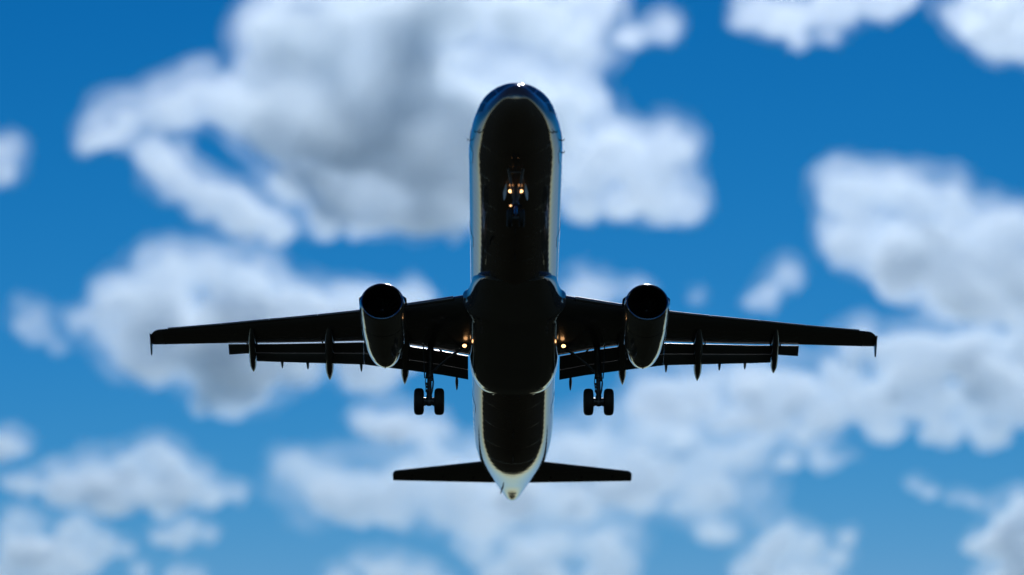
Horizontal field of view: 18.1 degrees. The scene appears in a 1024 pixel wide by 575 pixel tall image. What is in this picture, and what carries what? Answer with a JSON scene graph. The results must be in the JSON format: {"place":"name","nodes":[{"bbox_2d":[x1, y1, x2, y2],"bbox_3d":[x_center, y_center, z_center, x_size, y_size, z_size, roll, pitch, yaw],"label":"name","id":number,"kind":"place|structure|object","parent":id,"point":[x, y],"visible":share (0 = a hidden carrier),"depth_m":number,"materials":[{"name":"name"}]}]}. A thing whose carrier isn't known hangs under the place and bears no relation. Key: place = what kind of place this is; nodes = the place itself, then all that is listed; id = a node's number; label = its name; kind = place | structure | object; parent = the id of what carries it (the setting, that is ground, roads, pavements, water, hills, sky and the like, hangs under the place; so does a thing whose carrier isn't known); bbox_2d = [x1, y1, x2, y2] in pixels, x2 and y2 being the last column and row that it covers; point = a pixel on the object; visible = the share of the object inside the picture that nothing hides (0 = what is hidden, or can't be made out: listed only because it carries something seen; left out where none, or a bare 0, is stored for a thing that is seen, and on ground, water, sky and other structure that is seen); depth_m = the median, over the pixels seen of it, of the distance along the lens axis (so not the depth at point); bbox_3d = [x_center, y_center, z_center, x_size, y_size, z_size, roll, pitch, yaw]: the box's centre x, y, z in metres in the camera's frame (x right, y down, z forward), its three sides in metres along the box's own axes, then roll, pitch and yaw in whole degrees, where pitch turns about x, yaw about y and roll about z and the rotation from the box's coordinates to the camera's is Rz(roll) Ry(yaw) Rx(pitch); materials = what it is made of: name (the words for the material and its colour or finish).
{"place":"outdoors","nodes":[
{"label":"outdoors","id":0,"kind":"place"},
{"bbox_2d":[0,0,1023,574],"label":"sky","id":1,"kind":"structure","parent":0,"point":[850,164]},
{"bbox_2d":[150,83,877,500],"bbox_3d":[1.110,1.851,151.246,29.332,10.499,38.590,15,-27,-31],"label":"airliner","id":2,"kind":"object","parent":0,"point":[514,321],"visible":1,"depth_m":146.74,"materials":[{"name":"black metal"}]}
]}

